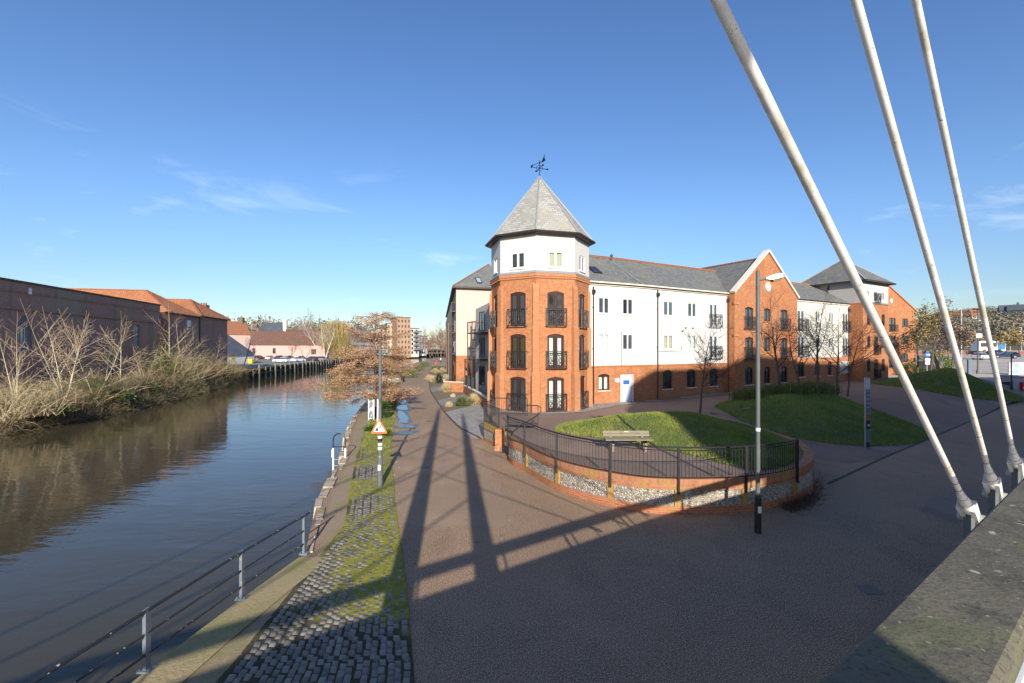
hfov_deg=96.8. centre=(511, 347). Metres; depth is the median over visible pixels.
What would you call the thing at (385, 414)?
ivy bush
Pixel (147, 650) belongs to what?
quay railing
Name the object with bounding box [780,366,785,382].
window
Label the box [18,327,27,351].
window
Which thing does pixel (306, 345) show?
yard tree
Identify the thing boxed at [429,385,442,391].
gravel bed
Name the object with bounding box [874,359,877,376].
french window
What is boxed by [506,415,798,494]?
curved railing
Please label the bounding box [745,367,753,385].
window
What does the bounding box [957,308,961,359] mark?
slim lamp
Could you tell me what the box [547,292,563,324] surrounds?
french window
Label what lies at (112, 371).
window
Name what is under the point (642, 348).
rendered terrace
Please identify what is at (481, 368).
window
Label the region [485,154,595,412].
octagonal tower
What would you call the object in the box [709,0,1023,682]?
footbridge
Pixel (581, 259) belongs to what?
window
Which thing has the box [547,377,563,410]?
french window
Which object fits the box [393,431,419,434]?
damp patch
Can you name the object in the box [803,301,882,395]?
lawn tree
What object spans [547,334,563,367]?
french window
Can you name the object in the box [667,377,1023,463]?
sloping footway
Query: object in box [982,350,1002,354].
parked car
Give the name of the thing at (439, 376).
clipped bush
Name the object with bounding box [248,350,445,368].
bank
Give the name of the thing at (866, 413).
wayfinding totem
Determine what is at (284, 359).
parked car
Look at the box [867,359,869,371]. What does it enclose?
window
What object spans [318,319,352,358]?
willow tree
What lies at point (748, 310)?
french window
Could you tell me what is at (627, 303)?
window
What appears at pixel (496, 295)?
french window
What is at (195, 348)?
pale sapling
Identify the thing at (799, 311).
french window
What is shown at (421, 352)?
white boathouse
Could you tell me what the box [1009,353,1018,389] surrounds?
black gate post
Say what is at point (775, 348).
lawn tree
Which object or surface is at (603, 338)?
window
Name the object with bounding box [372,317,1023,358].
hill
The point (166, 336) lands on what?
pale sapling
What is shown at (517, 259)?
window
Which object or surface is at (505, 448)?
entrance steps
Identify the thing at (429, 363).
verge scrub
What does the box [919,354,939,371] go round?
stone steps
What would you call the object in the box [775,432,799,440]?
brick lawn kerb
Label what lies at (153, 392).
bank ivy
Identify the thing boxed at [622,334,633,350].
window
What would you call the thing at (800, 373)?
window
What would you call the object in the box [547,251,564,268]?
window
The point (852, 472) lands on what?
kerb line
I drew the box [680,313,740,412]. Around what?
lawn tree
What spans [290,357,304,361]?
parked car
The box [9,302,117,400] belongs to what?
pale sapling
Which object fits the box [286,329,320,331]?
brown roofed row
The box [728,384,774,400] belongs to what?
shrub
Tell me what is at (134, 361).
window
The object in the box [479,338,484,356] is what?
window
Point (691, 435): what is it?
lawn
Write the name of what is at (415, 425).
damp patch
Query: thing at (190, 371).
bramble shrub
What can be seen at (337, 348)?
yellow shrub
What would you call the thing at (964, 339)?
young tree
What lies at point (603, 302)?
window
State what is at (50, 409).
bramble shrub
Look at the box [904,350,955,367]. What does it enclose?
bank planting
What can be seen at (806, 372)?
rendered wing
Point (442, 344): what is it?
riverside tree
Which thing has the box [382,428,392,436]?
ivy bush
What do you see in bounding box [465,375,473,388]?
black fence panel
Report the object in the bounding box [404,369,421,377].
verge scrub
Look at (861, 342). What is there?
lawn tree
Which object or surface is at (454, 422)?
path edging
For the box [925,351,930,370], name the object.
blue round sign
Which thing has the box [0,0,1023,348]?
sky
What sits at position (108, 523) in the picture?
river
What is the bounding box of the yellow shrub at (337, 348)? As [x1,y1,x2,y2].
[332,337,356,358]
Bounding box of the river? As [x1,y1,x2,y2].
[0,354,445,682]
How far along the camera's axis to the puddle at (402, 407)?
38.00 m
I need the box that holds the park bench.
[603,431,652,451]
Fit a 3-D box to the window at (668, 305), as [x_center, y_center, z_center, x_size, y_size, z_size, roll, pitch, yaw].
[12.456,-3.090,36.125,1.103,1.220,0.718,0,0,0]
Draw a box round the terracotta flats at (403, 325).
[390,317,411,356]
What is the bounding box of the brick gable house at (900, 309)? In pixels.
[888,285,916,375]
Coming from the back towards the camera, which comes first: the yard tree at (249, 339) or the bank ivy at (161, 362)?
the yard tree at (249, 339)
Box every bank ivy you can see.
[20,400,77,416]
[92,389,140,403]
[130,382,165,396]
[148,350,171,382]
[218,368,238,377]
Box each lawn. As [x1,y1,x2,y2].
[557,413,794,468]
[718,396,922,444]
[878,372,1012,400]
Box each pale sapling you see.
[0,314,54,397]
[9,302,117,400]
[39,313,153,392]
[92,319,147,383]
[121,343,168,382]
[147,302,192,362]
[162,316,204,362]
[186,323,208,361]
[203,334,230,361]
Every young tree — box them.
[888,332,915,357]
[898,305,942,372]
[904,296,958,369]
[923,313,959,368]
[937,315,978,367]
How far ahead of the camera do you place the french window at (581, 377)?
30.39 m
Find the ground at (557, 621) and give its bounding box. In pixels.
[302,358,1023,682]
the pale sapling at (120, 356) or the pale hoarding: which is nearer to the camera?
the pale sapling at (120, 356)
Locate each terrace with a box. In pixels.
[492,398,802,475]
[589,254,729,403]
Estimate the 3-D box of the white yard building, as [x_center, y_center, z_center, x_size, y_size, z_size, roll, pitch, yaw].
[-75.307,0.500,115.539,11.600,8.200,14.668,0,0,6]
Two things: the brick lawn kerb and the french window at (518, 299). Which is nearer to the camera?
the brick lawn kerb
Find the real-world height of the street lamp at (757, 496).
7.100 m
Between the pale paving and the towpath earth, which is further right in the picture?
the pale paving
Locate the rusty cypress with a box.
[307,311,424,416]
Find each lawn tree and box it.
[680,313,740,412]
[735,285,810,390]
[752,304,828,382]
[789,284,849,384]
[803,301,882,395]
[812,305,901,395]
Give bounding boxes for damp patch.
[393,424,419,427]
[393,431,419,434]
[395,404,411,410]
[397,410,409,419]
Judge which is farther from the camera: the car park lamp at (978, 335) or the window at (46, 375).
the car park lamp at (978, 335)
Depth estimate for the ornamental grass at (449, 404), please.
38.49 m
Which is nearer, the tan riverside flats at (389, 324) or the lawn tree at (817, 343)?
the lawn tree at (817, 343)
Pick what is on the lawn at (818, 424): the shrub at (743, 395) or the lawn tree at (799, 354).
the lawn tree at (799, 354)
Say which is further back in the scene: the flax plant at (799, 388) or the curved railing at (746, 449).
the flax plant at (799, 388)
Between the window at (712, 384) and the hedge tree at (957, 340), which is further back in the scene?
the hedge tree at (957, 340)
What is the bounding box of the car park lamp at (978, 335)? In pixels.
[972,308,981,373]
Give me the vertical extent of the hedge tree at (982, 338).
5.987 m
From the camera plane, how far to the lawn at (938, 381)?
42.90 m
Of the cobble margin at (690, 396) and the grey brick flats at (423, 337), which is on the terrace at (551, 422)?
the cobble margin at (690, 396)
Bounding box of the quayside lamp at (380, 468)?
[377,346,388,486]
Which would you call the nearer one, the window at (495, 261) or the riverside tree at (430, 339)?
the window at (495, 261)
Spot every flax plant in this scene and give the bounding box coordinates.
[727,387,755,399]
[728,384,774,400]
[751,380,806,395]
[779,380,822,395]
[787,380,835,394]
[804,379,845,393]
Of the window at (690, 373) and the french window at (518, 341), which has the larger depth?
the window at (690, 373)
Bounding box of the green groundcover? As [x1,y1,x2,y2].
[431,366,445,369]
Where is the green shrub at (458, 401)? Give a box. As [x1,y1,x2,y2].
[455,396,474,405]
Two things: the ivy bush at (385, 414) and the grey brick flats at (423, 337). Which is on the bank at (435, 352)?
the grey brick flats at (423, 337)
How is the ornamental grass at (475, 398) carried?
on the garden soil
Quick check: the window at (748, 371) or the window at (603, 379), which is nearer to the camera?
the window at (603, 379)
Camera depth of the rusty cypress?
32.39 m
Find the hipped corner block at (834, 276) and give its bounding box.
[801,261,895,380]
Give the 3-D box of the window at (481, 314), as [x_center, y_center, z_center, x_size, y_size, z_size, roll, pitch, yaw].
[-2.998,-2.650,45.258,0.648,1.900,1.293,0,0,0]
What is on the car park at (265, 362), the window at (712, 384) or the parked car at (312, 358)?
the parked car at (312, 358)
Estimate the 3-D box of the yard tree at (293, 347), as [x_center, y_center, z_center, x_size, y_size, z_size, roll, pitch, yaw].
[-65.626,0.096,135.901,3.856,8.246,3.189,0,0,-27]
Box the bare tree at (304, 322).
[291,308,315,329]
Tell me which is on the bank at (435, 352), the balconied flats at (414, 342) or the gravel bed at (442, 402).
the balconied flats at (414, 342)
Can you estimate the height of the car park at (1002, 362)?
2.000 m
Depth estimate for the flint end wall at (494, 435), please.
23.04 m
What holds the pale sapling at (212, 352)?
on the river bank at (138, 398)
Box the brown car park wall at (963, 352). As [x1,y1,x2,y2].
[916,351,1023,353]
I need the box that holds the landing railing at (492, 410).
[484,398,540,432]
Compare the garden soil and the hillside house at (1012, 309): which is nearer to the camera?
the garden soil
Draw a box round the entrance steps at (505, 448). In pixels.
[493,427,528,451]
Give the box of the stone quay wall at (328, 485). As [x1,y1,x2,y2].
[309,379,384,552]
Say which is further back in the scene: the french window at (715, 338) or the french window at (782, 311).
the french window at (782, 311)
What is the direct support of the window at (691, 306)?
in the rendered terrace at (642, 348)
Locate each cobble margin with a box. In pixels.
[500,401,637,413]
[643,392,728,401]
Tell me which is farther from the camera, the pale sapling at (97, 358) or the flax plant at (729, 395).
the pale sapling at (97, 358)
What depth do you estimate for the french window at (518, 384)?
29.22 m
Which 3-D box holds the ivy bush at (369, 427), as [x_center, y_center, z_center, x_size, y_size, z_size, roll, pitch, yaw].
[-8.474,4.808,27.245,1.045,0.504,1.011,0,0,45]
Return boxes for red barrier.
[1020,382,1023,391]
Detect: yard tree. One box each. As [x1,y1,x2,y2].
[243,332,261,366]
[286,338,298,361]
[295,313,339,357]
[295,333,319,358]
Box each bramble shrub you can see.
[0,377,82,419]
[0,380,109,418]
[8,382,115,413]
[46,378,136,404]
[95,373,175,399]
[107,340,233,385]
[119,368,180,391]
[146,346,246,384]
[164,351,240,382]
[188,354,246,379]
[208,359,254,376]
[229,363,263,375]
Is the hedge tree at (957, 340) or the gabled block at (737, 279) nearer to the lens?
the gabled block at (737, 279)
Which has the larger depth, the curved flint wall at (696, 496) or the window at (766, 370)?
the window at (766, 370)
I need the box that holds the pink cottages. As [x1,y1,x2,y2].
[250,331,323,357]
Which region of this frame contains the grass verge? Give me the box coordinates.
[356,369,415,460]
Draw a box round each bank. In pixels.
[0,374,239,433]
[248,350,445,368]
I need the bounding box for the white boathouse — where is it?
[419,348,426,355]
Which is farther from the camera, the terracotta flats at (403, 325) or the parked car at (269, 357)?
the terracotta flats at (403, 325)
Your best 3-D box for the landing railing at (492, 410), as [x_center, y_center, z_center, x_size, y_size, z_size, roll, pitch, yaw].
[-0.003,3.636,24.258,3.052,1.328,5.934,0,0,0]
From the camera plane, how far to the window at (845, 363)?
49.76 m
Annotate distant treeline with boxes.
[226,313,445,350]
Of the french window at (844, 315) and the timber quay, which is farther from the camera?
the timber quay
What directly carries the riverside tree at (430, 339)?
on the bank at (435, 352)
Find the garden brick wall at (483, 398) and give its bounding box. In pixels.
[464,385,486,408]
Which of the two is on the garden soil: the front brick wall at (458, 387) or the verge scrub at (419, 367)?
the front brick wall at (458, 387)
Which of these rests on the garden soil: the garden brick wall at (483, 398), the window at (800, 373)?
the garden brick wall at (483, 398)
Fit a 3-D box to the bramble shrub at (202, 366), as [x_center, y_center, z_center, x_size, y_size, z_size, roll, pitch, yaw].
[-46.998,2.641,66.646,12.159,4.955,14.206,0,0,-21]
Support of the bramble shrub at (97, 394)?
on the river bank at (138, 398)
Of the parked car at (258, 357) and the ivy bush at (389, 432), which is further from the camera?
the parked car at (258, 357)
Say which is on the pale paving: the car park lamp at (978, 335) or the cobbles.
the car park lamp at (978, 335)
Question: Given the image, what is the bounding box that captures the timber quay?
[243,357,368,379]
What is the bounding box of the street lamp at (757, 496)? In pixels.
[754,270,784,533]
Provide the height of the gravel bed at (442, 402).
0.001 m
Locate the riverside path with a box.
[391,361,521,528]
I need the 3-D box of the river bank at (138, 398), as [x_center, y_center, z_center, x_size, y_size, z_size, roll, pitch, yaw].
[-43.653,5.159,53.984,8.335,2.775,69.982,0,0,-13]
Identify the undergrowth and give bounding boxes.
[0,358,248,437]
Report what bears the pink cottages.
on the bank at (435, 352)
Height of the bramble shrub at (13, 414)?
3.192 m
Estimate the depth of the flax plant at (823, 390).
31.68 m
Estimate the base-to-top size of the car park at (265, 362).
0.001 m
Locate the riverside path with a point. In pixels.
(456, 485)
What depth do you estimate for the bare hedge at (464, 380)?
53.95 m
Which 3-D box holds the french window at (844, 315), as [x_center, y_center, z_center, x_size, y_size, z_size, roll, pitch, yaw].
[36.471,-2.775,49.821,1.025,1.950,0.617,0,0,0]
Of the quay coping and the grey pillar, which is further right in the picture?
the grey pillar
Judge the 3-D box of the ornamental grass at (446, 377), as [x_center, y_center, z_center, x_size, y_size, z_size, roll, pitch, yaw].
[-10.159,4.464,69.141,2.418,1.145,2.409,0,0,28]
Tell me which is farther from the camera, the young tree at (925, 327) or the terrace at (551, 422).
the young tree at (925, 327)
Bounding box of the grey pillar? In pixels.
[967,360,971,374]
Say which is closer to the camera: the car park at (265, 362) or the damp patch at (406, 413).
the damp patch at (406, 413)
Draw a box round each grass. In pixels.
[428,375,438,381]
[438,383,453,391]
[442,374,449,380]
[445,401,452,406]
[467,392,480,404]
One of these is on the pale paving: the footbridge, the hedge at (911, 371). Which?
the hedge at (911, 371)
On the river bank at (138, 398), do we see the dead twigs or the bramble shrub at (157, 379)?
the bramble shrub at (157, 379)
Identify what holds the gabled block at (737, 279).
on the sloping footway
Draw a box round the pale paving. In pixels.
[888,372,1023,381]
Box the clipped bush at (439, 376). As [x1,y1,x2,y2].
[435,373,444,382]
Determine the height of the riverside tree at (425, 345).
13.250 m
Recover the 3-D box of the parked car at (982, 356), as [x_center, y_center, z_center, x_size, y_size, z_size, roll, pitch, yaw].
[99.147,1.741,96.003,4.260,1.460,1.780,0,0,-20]
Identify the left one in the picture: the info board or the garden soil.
the info board
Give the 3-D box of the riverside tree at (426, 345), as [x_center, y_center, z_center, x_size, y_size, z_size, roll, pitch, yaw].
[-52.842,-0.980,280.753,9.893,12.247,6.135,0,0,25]
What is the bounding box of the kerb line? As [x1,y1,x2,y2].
[826,401,1022,483]
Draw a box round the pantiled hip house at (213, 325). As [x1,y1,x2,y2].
[168,299,230,367]
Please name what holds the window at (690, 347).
in the rendered terrace at (642, 348)
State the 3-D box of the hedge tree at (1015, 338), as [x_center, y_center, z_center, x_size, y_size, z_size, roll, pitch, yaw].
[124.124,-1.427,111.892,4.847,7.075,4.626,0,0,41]
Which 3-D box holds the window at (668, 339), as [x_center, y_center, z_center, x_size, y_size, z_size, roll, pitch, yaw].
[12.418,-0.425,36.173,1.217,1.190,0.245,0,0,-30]
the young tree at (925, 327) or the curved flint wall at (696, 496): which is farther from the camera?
the young tree at (925, 327)
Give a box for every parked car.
[254,355,264,358]
[265,355,273,358]
[272,357,289,361]
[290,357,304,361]
[304,356,317,360]
[314,356,326,360]
[971,353,989,359]
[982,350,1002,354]
[995,352,1020,357]
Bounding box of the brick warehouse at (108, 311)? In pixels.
[0,277,160,393]
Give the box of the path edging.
[428,372,481,438]
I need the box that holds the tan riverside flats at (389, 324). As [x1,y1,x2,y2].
[385,323,391,354]
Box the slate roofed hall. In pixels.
[259,320,287,330]
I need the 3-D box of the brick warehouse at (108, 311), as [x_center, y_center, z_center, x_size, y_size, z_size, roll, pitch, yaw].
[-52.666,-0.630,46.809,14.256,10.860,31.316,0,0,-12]
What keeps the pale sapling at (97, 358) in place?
on the river bank at (138, 398)
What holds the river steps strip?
on the riverside path
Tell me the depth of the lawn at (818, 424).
25.99 m
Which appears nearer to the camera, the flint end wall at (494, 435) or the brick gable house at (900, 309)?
the flint end wall at (494, 435)
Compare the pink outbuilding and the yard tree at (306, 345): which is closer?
the yard tree at (306, 345)
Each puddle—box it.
[393,431,412,433]
[396,405,407,409]
[397,425,413,427]
[398,410,408,419]
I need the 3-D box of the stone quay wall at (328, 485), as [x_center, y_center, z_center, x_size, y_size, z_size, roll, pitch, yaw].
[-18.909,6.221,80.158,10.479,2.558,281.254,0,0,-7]
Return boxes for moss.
[216,440,414,682]
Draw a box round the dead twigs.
[779,460,836,516]
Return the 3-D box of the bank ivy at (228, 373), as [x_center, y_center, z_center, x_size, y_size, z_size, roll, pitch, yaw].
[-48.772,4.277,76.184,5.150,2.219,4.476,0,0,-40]
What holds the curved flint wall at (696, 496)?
on the ground at (557, 621)
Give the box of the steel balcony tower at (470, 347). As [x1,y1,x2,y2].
[470,326,475,375]
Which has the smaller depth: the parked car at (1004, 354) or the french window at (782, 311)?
the french window at (782, 311)
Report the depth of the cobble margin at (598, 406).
30.17 m
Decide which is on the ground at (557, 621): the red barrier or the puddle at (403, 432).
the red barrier
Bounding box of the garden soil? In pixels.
[429,370,492,422]
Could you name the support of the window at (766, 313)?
in the gabled block at (737, 279)
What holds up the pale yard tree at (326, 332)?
on the car park at (265, 362)
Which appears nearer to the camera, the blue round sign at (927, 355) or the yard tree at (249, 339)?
the blue round sign at (927, 355)
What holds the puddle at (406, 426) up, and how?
on the riverside path
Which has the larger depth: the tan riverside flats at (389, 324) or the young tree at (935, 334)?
the tan riverside flats at (389, 324)
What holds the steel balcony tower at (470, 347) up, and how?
attached to the grey link block at (482, 321)
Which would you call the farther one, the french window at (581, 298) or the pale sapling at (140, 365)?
the pale sapling at (140, 365)
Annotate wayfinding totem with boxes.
[864,378,869,448]
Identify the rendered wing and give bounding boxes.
[791,282,851,383]
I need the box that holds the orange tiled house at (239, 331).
[227,317,250,349]
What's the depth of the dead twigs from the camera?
14.56 m
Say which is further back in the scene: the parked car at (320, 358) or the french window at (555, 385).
the parked car at (320, 358)
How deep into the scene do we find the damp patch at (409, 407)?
38.03 m
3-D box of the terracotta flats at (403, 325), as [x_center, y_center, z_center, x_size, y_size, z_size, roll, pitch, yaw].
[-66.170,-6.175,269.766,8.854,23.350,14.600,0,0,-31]
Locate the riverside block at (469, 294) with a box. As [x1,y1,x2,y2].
[445,264,490,386]
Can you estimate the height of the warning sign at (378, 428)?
0.516 m
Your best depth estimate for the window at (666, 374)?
36.15 m
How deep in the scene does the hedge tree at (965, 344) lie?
112.39 m
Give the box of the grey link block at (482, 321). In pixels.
[467,302,489,395]
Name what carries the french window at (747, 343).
in the gabled block at (737, 279)
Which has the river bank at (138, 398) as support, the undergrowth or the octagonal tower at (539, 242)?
the undergrowth
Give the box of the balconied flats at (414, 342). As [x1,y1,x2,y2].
[410,328,421,356]
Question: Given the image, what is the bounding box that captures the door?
[620,374,632,401]
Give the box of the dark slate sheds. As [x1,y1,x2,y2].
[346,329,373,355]
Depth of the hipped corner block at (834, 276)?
50.44 m
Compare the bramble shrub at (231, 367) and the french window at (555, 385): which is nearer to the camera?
the french window at (555, 385)
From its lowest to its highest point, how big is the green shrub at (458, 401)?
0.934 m
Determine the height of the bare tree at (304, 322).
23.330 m
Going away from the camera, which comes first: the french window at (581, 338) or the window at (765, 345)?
the french window at (581, 338)
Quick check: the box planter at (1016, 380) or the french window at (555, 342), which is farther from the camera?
the box planter at (1016, 380)
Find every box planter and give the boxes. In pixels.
[1000,375,1018,382]
[1002,376,1023,389]
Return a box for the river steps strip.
[468,440,484,447]
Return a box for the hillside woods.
[916,304,1023,336]
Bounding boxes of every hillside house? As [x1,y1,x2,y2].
[969,313,980,321]
[997,302,1020,316]
[1006,304,1023,316]
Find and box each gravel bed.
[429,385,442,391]
[437,394,468,405]
[446,404,488,438]
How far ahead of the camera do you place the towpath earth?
8.92 m
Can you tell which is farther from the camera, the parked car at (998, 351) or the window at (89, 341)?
the parked car at (998, 351)
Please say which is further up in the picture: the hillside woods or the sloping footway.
the hillside woods
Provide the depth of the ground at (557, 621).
9.94 m
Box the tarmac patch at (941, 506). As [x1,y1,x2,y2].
[920,493,973,521]
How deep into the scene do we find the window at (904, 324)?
69.30 m
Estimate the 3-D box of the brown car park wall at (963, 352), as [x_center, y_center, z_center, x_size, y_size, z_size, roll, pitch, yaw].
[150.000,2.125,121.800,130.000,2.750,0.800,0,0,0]
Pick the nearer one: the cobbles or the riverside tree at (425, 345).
the cobbles
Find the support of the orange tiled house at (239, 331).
on the bank at (435, 352)
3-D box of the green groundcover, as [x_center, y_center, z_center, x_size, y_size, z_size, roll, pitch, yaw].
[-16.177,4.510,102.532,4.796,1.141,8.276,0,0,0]
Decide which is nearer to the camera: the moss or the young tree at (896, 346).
the moss
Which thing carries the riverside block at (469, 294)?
on the ground at (557, 621)
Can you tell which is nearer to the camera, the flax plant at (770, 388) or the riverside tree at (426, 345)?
the flax plant at (770, 388)
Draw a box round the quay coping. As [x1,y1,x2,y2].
[132,557,329,682]
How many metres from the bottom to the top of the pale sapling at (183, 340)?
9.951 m
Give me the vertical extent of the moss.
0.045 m
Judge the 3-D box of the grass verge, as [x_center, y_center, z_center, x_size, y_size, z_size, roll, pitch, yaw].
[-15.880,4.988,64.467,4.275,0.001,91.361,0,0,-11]
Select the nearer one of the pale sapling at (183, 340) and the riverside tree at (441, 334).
the pale sapling at (183, 340)
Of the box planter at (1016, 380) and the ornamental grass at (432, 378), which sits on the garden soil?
the ornamental grass at (432, 378)
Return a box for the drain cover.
[855,585,885,593]
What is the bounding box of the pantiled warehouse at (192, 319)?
[67,288,203,372]
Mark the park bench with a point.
(642, 439)
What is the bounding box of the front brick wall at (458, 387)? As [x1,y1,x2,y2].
[442,379,463,391]
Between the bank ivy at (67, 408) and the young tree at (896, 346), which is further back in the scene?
the young tree at (896, 346)
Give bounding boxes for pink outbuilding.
[325,340,350,357]
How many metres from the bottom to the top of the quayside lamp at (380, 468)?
5.050 m
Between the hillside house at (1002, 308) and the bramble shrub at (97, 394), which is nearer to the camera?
the bramble shrub at (97, 394)
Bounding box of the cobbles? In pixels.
[224,440,410,682]
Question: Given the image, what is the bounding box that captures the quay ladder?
[332,433,345,470]
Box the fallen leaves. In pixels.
[383,423,821,671]
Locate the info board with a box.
[368,399,373,419]
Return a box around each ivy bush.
[361,424,374,431]
[382,400,390,418]
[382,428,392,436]
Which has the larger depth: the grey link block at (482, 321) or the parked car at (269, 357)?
the parked car at (269, 357)
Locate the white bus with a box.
[970,341,1005,350]
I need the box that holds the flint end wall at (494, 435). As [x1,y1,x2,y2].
[483,421,504,450]
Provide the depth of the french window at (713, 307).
38.87 m
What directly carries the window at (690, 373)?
in the rendered terrace at (642, 348)
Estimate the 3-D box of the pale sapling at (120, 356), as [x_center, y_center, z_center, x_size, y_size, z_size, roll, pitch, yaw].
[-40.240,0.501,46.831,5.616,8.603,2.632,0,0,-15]
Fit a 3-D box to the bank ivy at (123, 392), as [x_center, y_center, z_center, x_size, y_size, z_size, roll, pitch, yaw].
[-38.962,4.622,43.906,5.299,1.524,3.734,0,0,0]
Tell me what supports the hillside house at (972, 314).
on the hill
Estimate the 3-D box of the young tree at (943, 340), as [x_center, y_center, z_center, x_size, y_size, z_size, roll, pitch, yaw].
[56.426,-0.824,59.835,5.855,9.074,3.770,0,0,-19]
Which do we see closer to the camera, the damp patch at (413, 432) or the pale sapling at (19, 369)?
the damp patch at (413, 432)
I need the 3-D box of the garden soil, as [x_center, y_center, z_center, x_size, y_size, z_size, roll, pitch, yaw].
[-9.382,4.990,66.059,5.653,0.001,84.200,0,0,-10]
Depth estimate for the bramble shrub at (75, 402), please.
38.29 m
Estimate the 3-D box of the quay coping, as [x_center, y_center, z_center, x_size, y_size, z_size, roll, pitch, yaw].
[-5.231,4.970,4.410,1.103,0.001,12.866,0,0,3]
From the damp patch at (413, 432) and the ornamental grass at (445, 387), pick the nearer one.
the damp patch at (413, 432)
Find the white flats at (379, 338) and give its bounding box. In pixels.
[372,328,384,354]
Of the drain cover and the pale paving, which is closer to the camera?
the drain cover
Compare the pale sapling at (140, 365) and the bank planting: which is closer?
the pale sapling at (140, 365)
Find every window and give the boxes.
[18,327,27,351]
[42,365,50,385]
[86,324,90,348]
[108,362,113,378]
[130,359,137,376]
[134,325,138,347]
[479,311,484,330]
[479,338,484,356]
[479,366,484,385]
[493,258,497,274]
[495,295,496,326]
[510,252,525,269]
[511,292,525,325]
[511,334,525,367]
[511,377,525,410]
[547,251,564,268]
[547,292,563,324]
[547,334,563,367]
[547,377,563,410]
[579,255,585,273]
[579,294,583,325]
[579,335,583,366]
[580,376,583,407]
[598,297,610,314]
[598,334,610,350]
[598,374,610,391]
[622,299,633,315]
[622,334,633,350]
[662,370,671,389]
[663,301,674,316]
[663,335,674,349]
[687,369,696,388]
[688,303,697,317]
[688,335,697,349]
[709,369,717,386]
[710,304,717,326]
[710,335,717,358]
[745,307,752,327]
[745,337,752,358]
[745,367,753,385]
[763,338,770,351]
[763,367,770,384]
[764,308,769,321]
[780,310,786,329]
[780,338,786,358]
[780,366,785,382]
[797,362,802,377]
[798,310,803,319]
[828,361,832,375]
[829,312,833,322]
[840,361,849,372]
[843,314,847,330]
[843,338,847,355]
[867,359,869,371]
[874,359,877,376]
[889,318,894,330]
[902,319,907,326]
[902,354,907,361]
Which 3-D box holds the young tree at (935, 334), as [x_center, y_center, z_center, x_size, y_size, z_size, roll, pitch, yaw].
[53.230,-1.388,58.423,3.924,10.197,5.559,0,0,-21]
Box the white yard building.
[227,334,255,363]
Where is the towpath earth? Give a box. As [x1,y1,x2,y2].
[182,395,377,682]
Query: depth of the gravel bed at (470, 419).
31.98 m
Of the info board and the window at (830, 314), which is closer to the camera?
the info board
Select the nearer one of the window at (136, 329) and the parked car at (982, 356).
the window at (136, 329)
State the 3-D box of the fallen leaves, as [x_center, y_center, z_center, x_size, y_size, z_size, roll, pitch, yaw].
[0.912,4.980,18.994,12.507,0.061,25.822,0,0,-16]
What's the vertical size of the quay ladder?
2.148 m
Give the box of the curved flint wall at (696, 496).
[508,436,813,514]
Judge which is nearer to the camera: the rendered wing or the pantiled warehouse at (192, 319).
the rendered wing
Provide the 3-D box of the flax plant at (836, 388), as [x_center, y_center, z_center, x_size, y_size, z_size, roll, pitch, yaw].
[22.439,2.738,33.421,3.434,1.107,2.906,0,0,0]
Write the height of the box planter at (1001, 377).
1.820 m
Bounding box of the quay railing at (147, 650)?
[29,511,310,682]
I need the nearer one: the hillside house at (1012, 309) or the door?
the door
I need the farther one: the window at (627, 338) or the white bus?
the white bus
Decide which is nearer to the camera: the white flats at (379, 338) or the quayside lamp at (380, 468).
the quayside lamp at (380, 468)
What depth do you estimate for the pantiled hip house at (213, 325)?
79.86 m
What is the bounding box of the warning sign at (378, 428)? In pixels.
[371,419,386,433]
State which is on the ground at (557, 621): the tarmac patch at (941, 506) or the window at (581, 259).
the tarmac patch at (941, 506)
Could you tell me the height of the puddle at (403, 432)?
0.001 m
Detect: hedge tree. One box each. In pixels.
[944,325,975,351]
[955,327,974,354]
[968,336,985,346]
[992,325,1015,351]
[1002,328,1023,353]
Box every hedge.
[455,377,475,386]
[888,364,925,373]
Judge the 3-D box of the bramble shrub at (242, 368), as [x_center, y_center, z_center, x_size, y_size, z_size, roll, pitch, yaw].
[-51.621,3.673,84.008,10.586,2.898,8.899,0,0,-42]
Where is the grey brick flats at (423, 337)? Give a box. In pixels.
[419,336,427,354]
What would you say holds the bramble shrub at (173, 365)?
on the river bank at (138, 398)
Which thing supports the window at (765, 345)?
in the gabled block at (737, 279)
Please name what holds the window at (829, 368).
in the rendered wing
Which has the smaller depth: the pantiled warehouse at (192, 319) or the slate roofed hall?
the pantiled warehouse at (192, 319)
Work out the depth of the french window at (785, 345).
42.94 m
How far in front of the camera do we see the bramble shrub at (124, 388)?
46.06 m
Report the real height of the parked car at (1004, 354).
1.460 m
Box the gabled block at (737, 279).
[702,249,799,392]
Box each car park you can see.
[232,356,363,368]
[916,354,1023,372]
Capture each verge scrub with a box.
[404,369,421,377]
[412,364,426,370]
[420,362,430,366]
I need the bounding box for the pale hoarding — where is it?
[1008,362,1023,374]
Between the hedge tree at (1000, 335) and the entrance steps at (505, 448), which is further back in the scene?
the hedge tree at (1000, 335)
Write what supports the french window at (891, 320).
in the brick gable house at (900, 309)
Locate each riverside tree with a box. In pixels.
[419,327,445,358]
[419,336,436,356]
[419,339,434,354]
[423,320,445,360]
[428,330,445,362]
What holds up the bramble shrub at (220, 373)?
on the river bank at (138, 398)

